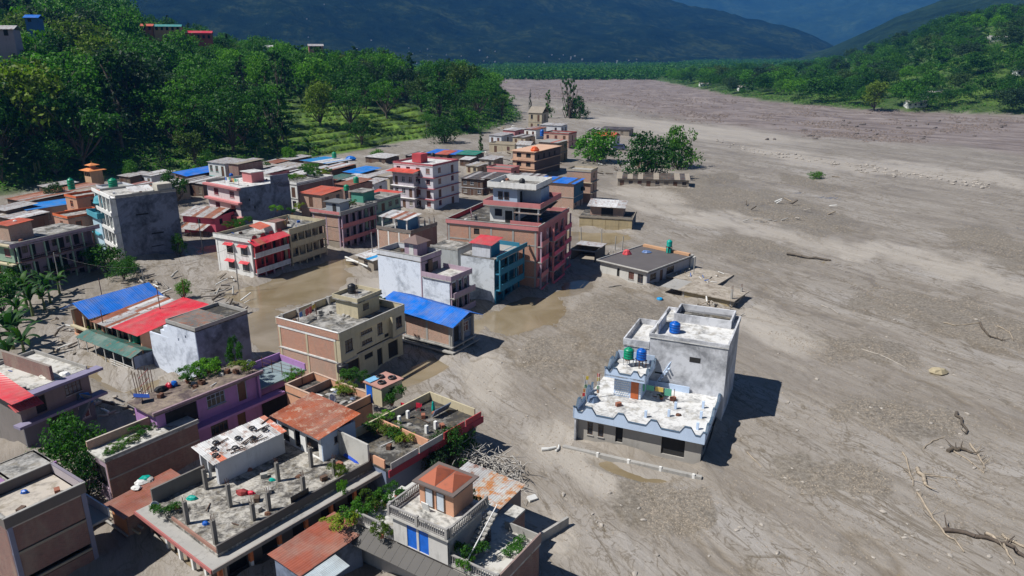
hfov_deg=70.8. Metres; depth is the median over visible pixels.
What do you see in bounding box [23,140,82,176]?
hillside tree
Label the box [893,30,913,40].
riverbank tree
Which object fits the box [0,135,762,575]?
mud bank
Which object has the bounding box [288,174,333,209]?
house
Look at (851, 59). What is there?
riverbank tree
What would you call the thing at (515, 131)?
house
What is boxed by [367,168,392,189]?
house
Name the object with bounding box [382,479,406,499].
potted plant
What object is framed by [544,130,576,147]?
house
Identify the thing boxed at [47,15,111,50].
hillside tree
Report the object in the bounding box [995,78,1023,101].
riverbank tree
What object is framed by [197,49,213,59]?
hillside tree
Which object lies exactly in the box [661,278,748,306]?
buried house
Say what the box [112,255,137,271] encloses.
garden tree
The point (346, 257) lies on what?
plank
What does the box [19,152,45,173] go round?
banana plant
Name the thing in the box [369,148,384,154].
tree
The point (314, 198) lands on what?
house
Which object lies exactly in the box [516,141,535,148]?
house
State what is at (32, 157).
banana plant
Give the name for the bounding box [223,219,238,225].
potted plant
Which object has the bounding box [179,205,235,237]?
cottage
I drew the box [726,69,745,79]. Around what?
riverbank tree
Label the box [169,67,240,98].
hillside tree
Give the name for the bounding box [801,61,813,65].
riverbank tree
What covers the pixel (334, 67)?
hillside tree
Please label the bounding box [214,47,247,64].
hillside tree
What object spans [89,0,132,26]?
hillside tree
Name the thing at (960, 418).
log
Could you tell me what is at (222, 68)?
hillside tree
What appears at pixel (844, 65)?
riverbank tree
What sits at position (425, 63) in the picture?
hillside tree
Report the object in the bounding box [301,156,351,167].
house
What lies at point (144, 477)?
scrap heap
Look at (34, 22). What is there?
hillside house
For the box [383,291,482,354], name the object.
brick annex
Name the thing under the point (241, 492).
deck clutter
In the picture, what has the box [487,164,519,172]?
house
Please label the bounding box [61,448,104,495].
garden tree
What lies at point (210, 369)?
potted plant
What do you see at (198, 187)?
house
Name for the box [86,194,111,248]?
balcony
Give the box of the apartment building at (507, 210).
[445,174,571,289]
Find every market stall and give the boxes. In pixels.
[427,149,448,156]
[435,150,456,157]
[449,150,463,158]
[456,150,483,161]
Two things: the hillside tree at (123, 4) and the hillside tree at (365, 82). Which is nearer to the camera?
the hillside tree at (365, 82)
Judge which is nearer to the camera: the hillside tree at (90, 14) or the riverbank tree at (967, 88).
the hillside tree at (90, 14)
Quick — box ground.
[0,22,1023,575]
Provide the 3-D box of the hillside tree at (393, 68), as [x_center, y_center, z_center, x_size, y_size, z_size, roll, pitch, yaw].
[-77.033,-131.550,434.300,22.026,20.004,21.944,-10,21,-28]
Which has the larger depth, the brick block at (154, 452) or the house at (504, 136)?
the house at (504, 136)
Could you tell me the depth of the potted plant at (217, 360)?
79.54 m
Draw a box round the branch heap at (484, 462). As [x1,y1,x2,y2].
[442,418,532,504]
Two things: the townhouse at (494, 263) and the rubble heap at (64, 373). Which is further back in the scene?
the townhouse at (494, 263)
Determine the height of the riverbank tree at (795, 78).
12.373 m
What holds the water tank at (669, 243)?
on the house at (639, 267)
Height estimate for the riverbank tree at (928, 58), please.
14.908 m
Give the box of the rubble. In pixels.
[533,79,1023,142]
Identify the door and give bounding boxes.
[366,385,372,402]
[409,244,413,254]
[630,381,638,399]
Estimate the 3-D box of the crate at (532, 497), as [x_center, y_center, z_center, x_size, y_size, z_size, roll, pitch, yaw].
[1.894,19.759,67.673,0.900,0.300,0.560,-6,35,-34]
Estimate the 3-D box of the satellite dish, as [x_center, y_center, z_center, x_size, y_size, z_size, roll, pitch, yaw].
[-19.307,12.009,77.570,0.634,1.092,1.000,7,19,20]
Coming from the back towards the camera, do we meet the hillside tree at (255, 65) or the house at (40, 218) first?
the hillside tree at (255, 65)
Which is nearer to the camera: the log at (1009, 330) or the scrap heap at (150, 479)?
the scrap heap at (150, 479)
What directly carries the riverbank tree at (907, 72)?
on the ground
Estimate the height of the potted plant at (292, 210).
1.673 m
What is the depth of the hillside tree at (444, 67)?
479.46 m
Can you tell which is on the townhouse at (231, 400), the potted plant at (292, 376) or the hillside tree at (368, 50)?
the potted plant at (292, 376)
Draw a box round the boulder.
[929,367,947,375]
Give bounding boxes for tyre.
[377,380,385,384]
[388,375,395,379]
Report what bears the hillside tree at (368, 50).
on the ground
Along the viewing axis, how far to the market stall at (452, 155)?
280.12 m
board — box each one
[421,501,429,511]
[432,402,450,416]
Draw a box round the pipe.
[541,446,555,450]
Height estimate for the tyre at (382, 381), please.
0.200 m
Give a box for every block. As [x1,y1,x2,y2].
[85,416,199,499]
[430,239,471,267]
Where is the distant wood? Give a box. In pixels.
[413,55,830,79]
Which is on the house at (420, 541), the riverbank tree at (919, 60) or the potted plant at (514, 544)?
the potted plant at (514, 544)
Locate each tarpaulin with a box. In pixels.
[77,394,91,424]
[343,453,358,463]
[345,156,356,160]
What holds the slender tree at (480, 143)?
on the ground
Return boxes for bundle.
[20,489,28,493]
[202,520,209,525]
[264,511,270,515]
[587,395,600,403]
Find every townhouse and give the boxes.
[0,349,107,447]
[127,352,306,442]
[202,169,291,225]
[212,214,327,277]
[275,280,405,383]
[310,198,377,247]
[376,209,436,247]
[377,235,475,309]
[460,234,526,303]
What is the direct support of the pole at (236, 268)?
on the ground
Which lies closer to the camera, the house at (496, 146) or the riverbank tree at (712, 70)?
the house at (496, 146)
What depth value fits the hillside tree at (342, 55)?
486.25 m
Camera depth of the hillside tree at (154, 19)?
597.70 m
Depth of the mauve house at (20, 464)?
63.14 m
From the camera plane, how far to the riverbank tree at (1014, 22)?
659.33 m
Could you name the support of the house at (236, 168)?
on the ground
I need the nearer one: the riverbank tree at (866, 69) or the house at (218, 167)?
the house at (218, 167)
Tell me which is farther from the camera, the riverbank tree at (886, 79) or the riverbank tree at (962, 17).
the riverbank tree at (962, 17)
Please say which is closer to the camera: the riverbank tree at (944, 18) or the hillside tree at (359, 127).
the hillside tree at (359, 127)
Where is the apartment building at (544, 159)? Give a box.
[511,144,561,173]
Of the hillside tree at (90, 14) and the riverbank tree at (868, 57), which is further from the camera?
the riverbank tree at (868, 57)
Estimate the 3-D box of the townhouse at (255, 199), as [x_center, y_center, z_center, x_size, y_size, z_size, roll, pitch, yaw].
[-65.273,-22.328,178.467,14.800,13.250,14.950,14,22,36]
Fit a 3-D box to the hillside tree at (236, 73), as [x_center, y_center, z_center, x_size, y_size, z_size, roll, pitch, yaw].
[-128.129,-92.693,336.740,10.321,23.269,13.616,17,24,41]
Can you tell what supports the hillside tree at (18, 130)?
on the ground
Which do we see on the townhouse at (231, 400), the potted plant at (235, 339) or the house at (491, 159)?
the potted plant at (235, 339)
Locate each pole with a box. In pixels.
[53,252,61,290]
[198,218,202,251]
[233,244,238,290]
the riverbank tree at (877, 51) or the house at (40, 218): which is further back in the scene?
the riverbank tree at (877, 51)
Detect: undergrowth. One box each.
[0,27,1023,188]
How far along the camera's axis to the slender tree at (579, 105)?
461.74 m
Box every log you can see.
[786,252,830,260]
[861,349,905,367]
[900,451,931,485]
[915,466,936,489]
[916,491,964,551]
[928,469,961,486]
[943,515,1023,556]
[944,322,978,325]
[945,439,982,452]
[953,450,985,472]
[954,411,967,433]
[969,442,990,467]
[979,322,1007,340]
[985,531,1014,564]
[997,325,1013,340]
[1001,533,1023,547]
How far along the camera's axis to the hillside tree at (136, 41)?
362.85 m
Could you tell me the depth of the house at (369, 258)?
138.96 m
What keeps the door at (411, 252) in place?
in the townhouse at (414, 268)
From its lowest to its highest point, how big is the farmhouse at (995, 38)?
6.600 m
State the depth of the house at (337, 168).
233.81 m
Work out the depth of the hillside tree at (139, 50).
322.97 m
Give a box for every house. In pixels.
[0,25,32,120]
[0,200,37,213]
[0,209,49,227]
[0,218,101,288]
[0,449,56,481]
[0,461,109,575]
[16,198,67,224]
[22,15,46,48]
[37,180,76,190]
[52,207,96,246]
[62,282,208,358]
[64,189,99,210]
[74,185,96,191]
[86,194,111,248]
[96,182,132,189]
[117,171,151,183]
[133,181,154,184]
[134,392,381,575]
[140,24,154,41]
[140,169,174,181]
[150,302,252,378]
[152,24,184,58]
[172,166,208,179]
[175,182,190,200]
[185,31,213,49]
[185,175,211,194]
[190,176,221,198]
[207,157,243,176]
[228,158,262,175]
[262,167,289,174]
[263,159,287,163]
[263,163,278,168]
[274,161,311,169]
[279,154,310,162]
[284,166,299,172]
[285,371,372,427]
[288,170,321,176]
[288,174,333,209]
[298,185,342,217]
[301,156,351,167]
[307,44,323,52]
[315,162,354,175]
[333,174,354,182]
[335,177,372,198]
[341,173,375,181]
[343,166,379,173]
[348,188,402,236]
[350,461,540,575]
[355,248,377,271]
[356,371,483,493]
[364,153,399,163]
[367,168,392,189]
[369,177,388,189]
[374,189,402,205]
[386,167,420,208]
[391,152,460,208]
[406,151,424,157]
[460,156,474,165]
[461,171,491,195]
[466,162,487,172]
[479,155,503,165]
[481,172,517,194]
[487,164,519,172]
[489,132,513,141]
[489,141,516,152]
[503,127,523,135]
[512,134,534,141]
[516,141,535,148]
[516,172,546,176]
[524,126,545,138]
[528,106,548,127]
[538,139,567,160]
[540,122,567,130]
[543,176,584,208]
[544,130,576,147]
[566,165,598,202]
[579,198,636,229]
[596,132,620,145]
[596,244,695,288]
[617,172,689,187]
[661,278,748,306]
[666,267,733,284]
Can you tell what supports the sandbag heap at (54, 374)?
on the townhouse at (25, 415)
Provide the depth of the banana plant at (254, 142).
271.73 m
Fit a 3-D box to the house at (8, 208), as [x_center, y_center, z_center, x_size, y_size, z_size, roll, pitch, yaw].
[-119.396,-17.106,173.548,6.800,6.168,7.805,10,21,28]
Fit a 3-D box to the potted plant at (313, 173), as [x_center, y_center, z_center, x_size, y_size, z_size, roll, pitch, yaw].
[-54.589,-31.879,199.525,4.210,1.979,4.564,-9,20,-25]
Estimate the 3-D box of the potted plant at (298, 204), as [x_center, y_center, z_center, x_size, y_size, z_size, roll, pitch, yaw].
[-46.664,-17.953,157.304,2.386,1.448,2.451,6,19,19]
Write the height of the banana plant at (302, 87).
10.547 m
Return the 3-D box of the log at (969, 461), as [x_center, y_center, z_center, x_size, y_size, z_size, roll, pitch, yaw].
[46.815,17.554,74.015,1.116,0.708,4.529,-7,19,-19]
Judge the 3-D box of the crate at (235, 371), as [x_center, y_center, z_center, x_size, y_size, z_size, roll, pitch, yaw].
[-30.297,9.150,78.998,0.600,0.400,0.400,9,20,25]
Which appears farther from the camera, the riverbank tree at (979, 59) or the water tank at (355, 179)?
the riverbank tree at (979, 59)
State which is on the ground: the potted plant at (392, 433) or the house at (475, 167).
the house at (475, 167)
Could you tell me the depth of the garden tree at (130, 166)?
229.46 m
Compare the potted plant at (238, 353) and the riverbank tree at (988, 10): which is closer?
the potted plant at (238, 353)
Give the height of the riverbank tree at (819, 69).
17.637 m
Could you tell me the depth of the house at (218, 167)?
221.05 m
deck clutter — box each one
[186,495,197,500]
[236,488,248,495]
[247,490,255,494]
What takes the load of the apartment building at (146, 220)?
on the ground
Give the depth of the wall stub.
62.65 m
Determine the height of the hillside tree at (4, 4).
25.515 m
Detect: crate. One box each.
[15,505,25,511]
[54,486,60,493]
[157,392,163,398]
[224,368,230,373]
[232,369,238,373]
[254,495,259,502]
[255,504,262,512]
[260,472,267,478]
[320,474,327,481]
[386,443,391,449]
[439,422,444,428]
[526,494,537,502]
[615,401,621,406]
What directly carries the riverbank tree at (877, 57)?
on the ground
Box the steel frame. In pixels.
[131,367,154,393]
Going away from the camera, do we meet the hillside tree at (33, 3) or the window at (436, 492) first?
the window at (436, 492)
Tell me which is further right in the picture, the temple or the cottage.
the cottage
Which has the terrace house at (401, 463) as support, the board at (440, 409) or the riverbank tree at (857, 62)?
the board at (440, 409)
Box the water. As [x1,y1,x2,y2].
[43,177,1023,575]
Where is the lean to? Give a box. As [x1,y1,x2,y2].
[267,512,362,575]
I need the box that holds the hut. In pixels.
[104,469,179,536]
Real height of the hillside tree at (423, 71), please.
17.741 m
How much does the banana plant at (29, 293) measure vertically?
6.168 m
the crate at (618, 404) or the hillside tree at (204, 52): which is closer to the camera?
the crate at (618, 404)
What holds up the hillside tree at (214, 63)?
on the ground
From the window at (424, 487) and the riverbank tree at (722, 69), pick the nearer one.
the window at (424, 487)
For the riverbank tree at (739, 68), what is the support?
on the ground
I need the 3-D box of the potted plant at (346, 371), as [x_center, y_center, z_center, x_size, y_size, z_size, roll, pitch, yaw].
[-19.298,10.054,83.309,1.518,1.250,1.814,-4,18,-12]
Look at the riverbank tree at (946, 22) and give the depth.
869.18 m
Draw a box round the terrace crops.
[228,96,429,156]
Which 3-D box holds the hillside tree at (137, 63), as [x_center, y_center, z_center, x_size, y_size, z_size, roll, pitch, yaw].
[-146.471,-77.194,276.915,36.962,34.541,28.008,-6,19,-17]
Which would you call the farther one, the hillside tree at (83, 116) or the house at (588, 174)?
the hillside tree at (83, 116)
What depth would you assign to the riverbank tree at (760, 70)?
790.67 m
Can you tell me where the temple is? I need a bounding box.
[81,161,104,183]
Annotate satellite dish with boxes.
[329,394,336,401]
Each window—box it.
[363,302,368,310]
[424,487,433,508]
[436,492,444,512]
[452,282,455,293]
[459,297,461,307]
[464,277,466,287]
[464,294,466,304]
[495,209,501,215]
[689,357,700,362]
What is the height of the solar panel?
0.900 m
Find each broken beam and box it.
[66,341,77,346]
[97,414,107,416]
[101,400,114,405]
[201,294,215,296]
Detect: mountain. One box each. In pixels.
[9,0,832,66]
[673,0,939,45]
[782,0,1023,62]
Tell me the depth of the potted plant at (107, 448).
67.03 m
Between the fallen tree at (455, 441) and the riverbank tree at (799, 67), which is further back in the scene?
the riverbank tree at (799, 67)
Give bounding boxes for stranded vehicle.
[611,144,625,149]
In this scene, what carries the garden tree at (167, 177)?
on the ground
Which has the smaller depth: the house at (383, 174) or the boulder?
the boulder
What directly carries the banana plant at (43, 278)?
on the ground
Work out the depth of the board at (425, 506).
55.13 m
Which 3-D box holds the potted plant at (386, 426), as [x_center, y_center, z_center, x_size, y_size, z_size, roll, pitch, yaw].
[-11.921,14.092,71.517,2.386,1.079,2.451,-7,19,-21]
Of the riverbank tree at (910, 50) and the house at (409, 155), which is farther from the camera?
the riverbank tree at (910, 50)
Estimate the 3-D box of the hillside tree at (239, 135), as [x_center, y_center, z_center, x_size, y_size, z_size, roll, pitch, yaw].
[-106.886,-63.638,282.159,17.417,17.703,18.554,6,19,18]
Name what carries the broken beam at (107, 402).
on the ground
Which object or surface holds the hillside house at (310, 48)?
on the ground
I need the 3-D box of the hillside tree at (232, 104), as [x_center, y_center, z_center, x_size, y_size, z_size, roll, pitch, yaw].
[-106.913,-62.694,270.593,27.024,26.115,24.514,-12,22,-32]
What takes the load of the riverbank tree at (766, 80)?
on the ground
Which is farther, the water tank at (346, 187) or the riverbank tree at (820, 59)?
the riverbank tree at (820, 59)
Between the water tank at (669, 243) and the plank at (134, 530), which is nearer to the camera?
the plank at (134, 530)
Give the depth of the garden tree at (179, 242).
148.91 m
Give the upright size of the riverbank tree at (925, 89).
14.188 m
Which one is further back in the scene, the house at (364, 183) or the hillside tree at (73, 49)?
the hillside tree at (73, 49)
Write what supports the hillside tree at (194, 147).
on the ground
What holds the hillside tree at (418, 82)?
on the ground
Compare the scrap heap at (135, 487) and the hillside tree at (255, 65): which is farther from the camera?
the hillside tree at (255, 65)
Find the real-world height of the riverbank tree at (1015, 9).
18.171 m
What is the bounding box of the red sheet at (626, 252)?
[622,249,631,254]
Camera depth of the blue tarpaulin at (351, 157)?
281.85 m
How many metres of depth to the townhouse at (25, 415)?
77.94 m
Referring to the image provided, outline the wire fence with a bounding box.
[261,356,302,383]
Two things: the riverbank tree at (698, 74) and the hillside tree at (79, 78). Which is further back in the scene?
the riverbank tree at (698, 74)
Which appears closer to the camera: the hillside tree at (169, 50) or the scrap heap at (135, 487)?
the scrap heap at (135, 487)
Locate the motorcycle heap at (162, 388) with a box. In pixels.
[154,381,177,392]
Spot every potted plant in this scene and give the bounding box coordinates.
[101,447,115,455]
[104,443,122,453]
[114,438,129,449]
[121,434,140,443]
[126,423,146,435]
[143,423,157,430]
[149,501,181,514]
[175,367,194,383]
[182,362,207,378]
[190,357,220,373]
[203,356,221,369]
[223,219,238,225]
[224,341,243,363]
[226,334,237,358]
[227,359,256,370]
[233,218,245,223]
[243,216,252,221]
[270,205,283,210]
[283,368,304,381]
[286,207,296,214]
[293,173,304,177]
[293,202,303,208]
[297,166,310,175]
[301,163,319,171]
[308,169,320,176]
[319,511,359,531]
[325,462,348,477]
[331,380,352,394]
[336,479,347,494]
[337,383,358,394]
[338,500,366,523]
[339,366,363,381]
[339,368,351,379]
[350,369,370,382]
[351,496,377,518]
[359,488,385,509]
[361,414,384,428]
[365,418,389,435]
[370,514,393,539]
[372,487,394,506]
[374,409,394,420]
[380,420,402,435]
[382,384,405,405]
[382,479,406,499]
[386,426,404,441]
[391,432,415,442]
[454,541,490,560]
[455,553,475,571]
[473,488,489,505]
[499,534,525,555]
[657,392,665,399]
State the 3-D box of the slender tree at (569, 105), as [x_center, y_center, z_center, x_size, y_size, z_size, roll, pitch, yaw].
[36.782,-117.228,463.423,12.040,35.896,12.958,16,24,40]
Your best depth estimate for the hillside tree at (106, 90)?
258.26 m
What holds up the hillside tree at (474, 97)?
on the ground
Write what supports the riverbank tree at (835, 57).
on the ground
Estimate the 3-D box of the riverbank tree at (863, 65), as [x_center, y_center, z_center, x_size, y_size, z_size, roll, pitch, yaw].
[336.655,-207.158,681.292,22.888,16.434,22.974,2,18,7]
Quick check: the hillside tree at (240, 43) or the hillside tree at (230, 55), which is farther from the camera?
the hillside tree at (240, 43)
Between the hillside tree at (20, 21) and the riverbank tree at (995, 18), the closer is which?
the hillside tree at (20, 21)
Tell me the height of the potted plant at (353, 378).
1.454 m
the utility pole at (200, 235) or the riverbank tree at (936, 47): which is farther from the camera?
the riverbank tree at (936, 47)
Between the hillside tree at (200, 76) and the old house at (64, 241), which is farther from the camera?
the hillside tree at (200, 76)
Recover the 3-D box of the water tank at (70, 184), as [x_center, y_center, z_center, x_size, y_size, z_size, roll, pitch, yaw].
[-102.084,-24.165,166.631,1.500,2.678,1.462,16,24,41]
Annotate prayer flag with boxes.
[582,376,588,399]
[597,374,599,392]
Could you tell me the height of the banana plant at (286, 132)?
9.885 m
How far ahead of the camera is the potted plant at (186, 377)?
76.34 m
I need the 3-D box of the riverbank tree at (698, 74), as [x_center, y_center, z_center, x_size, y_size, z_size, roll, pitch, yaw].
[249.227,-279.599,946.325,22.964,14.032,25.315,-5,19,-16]
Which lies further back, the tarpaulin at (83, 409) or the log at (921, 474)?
the tarpaulin at (83, 409)
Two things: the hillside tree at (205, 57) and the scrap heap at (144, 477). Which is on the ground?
the hillside tree at (205, 57)
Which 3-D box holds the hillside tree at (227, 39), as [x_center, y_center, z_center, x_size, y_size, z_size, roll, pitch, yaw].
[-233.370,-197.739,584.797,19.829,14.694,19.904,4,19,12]
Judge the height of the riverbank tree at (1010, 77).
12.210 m
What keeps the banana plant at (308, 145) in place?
on the ground
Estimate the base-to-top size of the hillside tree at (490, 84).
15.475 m
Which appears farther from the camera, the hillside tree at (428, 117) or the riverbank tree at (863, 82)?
the riverbank tree at (863, 82)
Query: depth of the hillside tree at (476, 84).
429.74 m
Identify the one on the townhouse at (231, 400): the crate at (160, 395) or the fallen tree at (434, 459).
the crate at (160, 395)
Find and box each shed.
[5,182,100,203]
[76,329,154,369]
[459,462,525,520]
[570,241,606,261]
[588,127,600,133]
[600,126,633,135]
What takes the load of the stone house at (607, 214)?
on the ground
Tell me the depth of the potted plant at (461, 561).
52.34 m
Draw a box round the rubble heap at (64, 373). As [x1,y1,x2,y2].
[59,371,69,375]
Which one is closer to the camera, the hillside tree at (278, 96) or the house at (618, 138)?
the hillside tree at (278, 96)
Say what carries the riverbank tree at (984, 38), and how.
on the ground
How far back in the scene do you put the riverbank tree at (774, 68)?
803.21 m
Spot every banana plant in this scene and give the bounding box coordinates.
[0,290,28,323]
[0,306,30,328]
[0,306,34,349]
[0,320,42,352]
[0,333,21,351]
[1,270,35,305]
[3,280,26,309]
[10,282,40,315]
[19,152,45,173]
[20,141,52,171]
[20,152,48,173]
[21,269,57,298]
[25,284,59,309]
[34,271,62,303]
[44,270,68,293]
[245,138,266,155]
[251,119,267,141]
[259,128,281,148]
[277,123,298,144]
[288,84,304,103]
[294,84,304,103]
[301,137,319,157]
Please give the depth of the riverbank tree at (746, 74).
745.29 m
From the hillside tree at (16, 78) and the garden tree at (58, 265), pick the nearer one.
the garden tree at (58, 265)
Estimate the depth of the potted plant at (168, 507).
60.04 m
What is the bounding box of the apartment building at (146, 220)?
[91,181,183,261]
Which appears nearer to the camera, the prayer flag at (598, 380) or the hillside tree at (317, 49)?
the prayer flag at (598, 380)
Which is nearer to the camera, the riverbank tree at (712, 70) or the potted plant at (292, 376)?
the potted plant at (292, 376)
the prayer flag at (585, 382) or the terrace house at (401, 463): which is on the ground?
the terrace house at (401, 463)
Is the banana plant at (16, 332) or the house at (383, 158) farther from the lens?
the house at (383, 158)
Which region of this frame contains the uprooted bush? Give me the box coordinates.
[807,171,825,179]
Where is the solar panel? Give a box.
[133,394,149,401]
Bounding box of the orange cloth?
[530,146,538,151]
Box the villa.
[562,303,740,479]
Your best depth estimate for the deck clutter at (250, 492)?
62.76 m
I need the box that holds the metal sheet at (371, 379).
[365,376,378,382]
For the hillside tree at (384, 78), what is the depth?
421.26 m
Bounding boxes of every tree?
[0,0,20,15]
[0,8,13,20]
[0,22,50,56]
[0,50,108,133]
[0,56,82,144]
[0,78,37,145]
[0,87,30,142]
[0,92,36,156]
[0,260,30,285]
[0,273,22,312]
[1,9,49,33]
[4,0,33,16]
[9,5,77,25]
[10,0,57,9]
[11,29,80,69]
[13,1,94,37]
[18,0,31,6]
[22,23,66,50]
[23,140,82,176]
[23,410,106,473]
[27,88,127,166]
[31,36,68,57]
[33,51,138,121]
[34,0,73,16]
[35,81,108,147]
[38,29,76,55]
[40,50,70,57]
[41,181,66,197]
[43,261,70,275]
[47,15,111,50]
[50,57,93,92]
[53,42,62,57]
[54,0,100,25]
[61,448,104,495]
[63,46,82,54]
[65,80,118,138]
[69,46,97,61]
[70,4,116,33]
[75,33,120,52]
[75,243,126,272]
[78,52,90,62]
[79,40,182,128]
[84,0,141,15]
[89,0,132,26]
[89,47,145,138]
[90,0,136,25]
[91,5,151,46]
[94,29,135,48]
[97,78,140,150]
[103,260,139,280]
[107,60,163,120]
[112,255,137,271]
[117,34,140,48]
[117,40,159,68]
[117,46,140,66]
[120,2,138,20]
[121,159,139,175]
[122,36,171,57]
[125,83,201,137]
[136,30,160,44]
[140,41,189,74]
[140,95,212,145]
[143,17,153,23]
[144,14,158,23]
[150,70,188,92]
[152,144,168,162]
[157,17,177,23]
[158,29,205,58]
[159,168,188,201]
[161,78,197,98]
[169,52,191,71]
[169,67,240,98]
[170,129,206,163]
[170,233,188,255]
[173,53,221,86]
[173,78,220,134]
[174,278,193,296]
[182,23,208,30]
[183,56,218,73]
[186,68,218,95]
[188,85,263,151]
[191,46,216,60]
[195,149,218,166]
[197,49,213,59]
[203,56,228,74]
[204,58,245,76]
[205,43,224,58]
[213,37,242,54]
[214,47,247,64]
[215,32,238,45]
[216,35,237,48]
[217,48,245,74]
[223,84,248,93]
[223,103,267,145]
[229,64,248,90]
[232,55,249,89]
[233,223,246,227]
[237,39,247,47]
[239,85,279,126]
[240,39,268,55]
[242,37,262,65]
[243,55,274,87]
[244,52,277,77]
[247,35,264,41]
[256,97,288,144]
[258,62,273,97]
[260,36,271,42]
[260,83,290,116]
[264,42,295,51]
[265,50,295,92]
[267,43,298,64]
[267,85,298,139]
[269,46,293,76]
[270,126,283,153]
[272,51,311,89]
[279,50,325,85]
[281,146,296,159]
[285,43,305,53]
[291,56,335,96]
[300,79,332,126]
[312,46,330,61]
[318,72,341,102]
[321,61,344,84]
[322,51,367,89]
[324,84,380,124]
[331,52,352,76]
[337,63,369,94]
[339,114,380,144]
[343,72,382,108]
[344,59,389,96]
[348,50,365,57]
[358,47,378,54]
[367,52,402,80]
[368,47,397,60]
[368,79,406,118]
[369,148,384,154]
[371,71,392,98]
[374,53,410,81]
[385,66,420,101]
[403,74,434,111]
[405,52,415,82]
[412,65,436,87]
[412,79,459,121]
[414,65,434,79]
[418,113,440,126]
[420,59,443,68]
[421,447,447,472]
[423,116,462,143]
[429,59,458,81]
[429,425,468,467]
[431,65,447,105]
[432,63,467,88]
[442,86,472,116]
[443,61,476,96]
[451,107,479,130]
[453,59,469,65]
[455,424,479,455]
[461,85,492,114]
[462,78,488,108]
[465,63,483,87]
[467,72,497,84]
[471,65,495,79]
[478,128,483,150]
[483,78,502,101]
[489,74,504,92]
[490,72,504,85]
[490,94,508,107]
[493,95,509,118]
[494,94,515,103]
[545,90,554,117]
[560,77,577,117]
[570,127,621,161]
[571,95,590,119]
[614,131,682,173]
[660,125,704,170]
[668,70,680,78]
[673,69,691,79]
[677,72,694,81]
[687,66,697,75]
[692,70,704,78]
[696,68,720,76]
[696,74,713,84]
[707,76,723,84]
[708,73,721,83]
[713,65,733,77]
[720,69,736,77]
[722,75,735,87]
[722,77,741,91]
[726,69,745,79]
[730,67,743,77]
[736,62,749,68]
[738,69,756,83]
[738,79,745,92]
[739,77,756,93]
[748,71,773,88]
[750,73,774,88]
[753,66,772,80]
[763,70,792,81]
[764,66,781,72]
[771,68,797,83]
[773,78,790,92]
[776,78,807,91]
[786,65,797,72]
[790,61,805,72]
[792,77,808,90]
[795,77,830,97]
[797,71,819,78]
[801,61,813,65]
[801,65,825,79]
[801,68,816,77]
[808,75,850,97]
[814,57,829,61]
[819,60,832,70]
[826,55,843,60]
[826,57,843,64]
[827,61,851,71]
[837,88,865,100]
[841,75,861,85]
[845,47,858,57]
[845,54,856,63]
[845,71,880,90]
[847,66,873,76]
[848,86,870,102]
[849,50,862,61]
[852,54,876,66]
[854,60,864,67]
[855,51,872,61]
[859,60,874,74]
[860,79,889,110]
[861,67,868,87]
[863,44,878,53]
[867,67,899,84]
[871,56,894,65]
[872,47,888,57]
[872,54,885,61]
[873,62,900,81]
[875,45,898,56]
[876,38,891,47]
[879,48,895,61]
[880,76,888,95]
[887,79,920,99]
[890,35,906,46]
[891,36,914,48]
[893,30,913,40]
[899,65,918,77]
[900,45,916,55]
[906,86,943,106]
[911,79,924,95]
[912,24,932,35]
[912,33,945,50]
[912,52,927,62]
[912,54,919,69]
[913,43,949,59]
[914,62,936,76]
[916,70,946,87]
[919,30,931,37]
[919,73,952,85]
[923,19,939,28]
[923,51,934,66]
[932,48,945,67]
[932,48,955,59]
[932,57,964,73]
[932,89,961,104]
[934,16,959,27]
[939,14,958,22]
[943,20,974,34]
[945,72,973,88]
[947,40,985,61]
[949,64,976,77]
[949,83,978,99]
[954,10,970,15]
[955,15,976,21]
[960,51,1001,71]
[963,29,980,37]
[963,53,993,67]
[964,13,985,27]
[964,33,988,44]
[967,72,1002,94]
[973,43,1005,54]
[975,35,993,45]
[980,19,992,34]
[981,12,997,22]
[983,5,1001,15]
[985,50,1008,63]
[988,15,1006,27]
[990,3,1019,13]
[990,86,1023,108]
[991,25,1018,43]
[993,45,1023,68]
[994,18,1023,37]
[995,3,1019,15]
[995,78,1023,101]
[998,13,1017,19]
[999,73,1019,86]
[1001,25,1023,44]
[1001,42,1022,53]
[1008,58,1023,72]
[1010,3,1023,19]
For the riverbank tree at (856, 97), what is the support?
on the ground
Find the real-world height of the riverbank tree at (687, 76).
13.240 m
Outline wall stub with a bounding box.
[541,516,568,542]
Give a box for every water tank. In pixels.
[67,178,75,189]
[108,178,117,187]
[132,335,140,342]
[337,362,348,372]
[344,184,348,190]
[347,283,355,293]
[353,176,358,182]
[478,526,490,543]
[622,347,634,367]
[635,348,646,367]
[666,240,671,252]
[669,321,680,333]
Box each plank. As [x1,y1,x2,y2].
[104,520,128,536]
[110,513,140,534]
[345,256,368,266]
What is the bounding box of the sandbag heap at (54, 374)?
[39,372,59,378]
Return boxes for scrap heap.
[131,485,141,490]
[134,479,147,485]
[139,475,149,480]
[147,476,153,482]
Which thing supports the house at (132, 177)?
on the ground
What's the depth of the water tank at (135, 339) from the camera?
98.03 m
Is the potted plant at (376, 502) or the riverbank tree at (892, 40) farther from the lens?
the riverbank tree at (892, 40)
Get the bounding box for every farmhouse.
[699,83,710,86]
[903,100,926,108]
[987,36,1009,42]
[1012,69,1023,75]
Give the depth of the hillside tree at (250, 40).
513.58 m
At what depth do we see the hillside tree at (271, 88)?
323.50 m
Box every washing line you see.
[224,177,238,182]
[298,302,316,321]
[643,384,674,402]

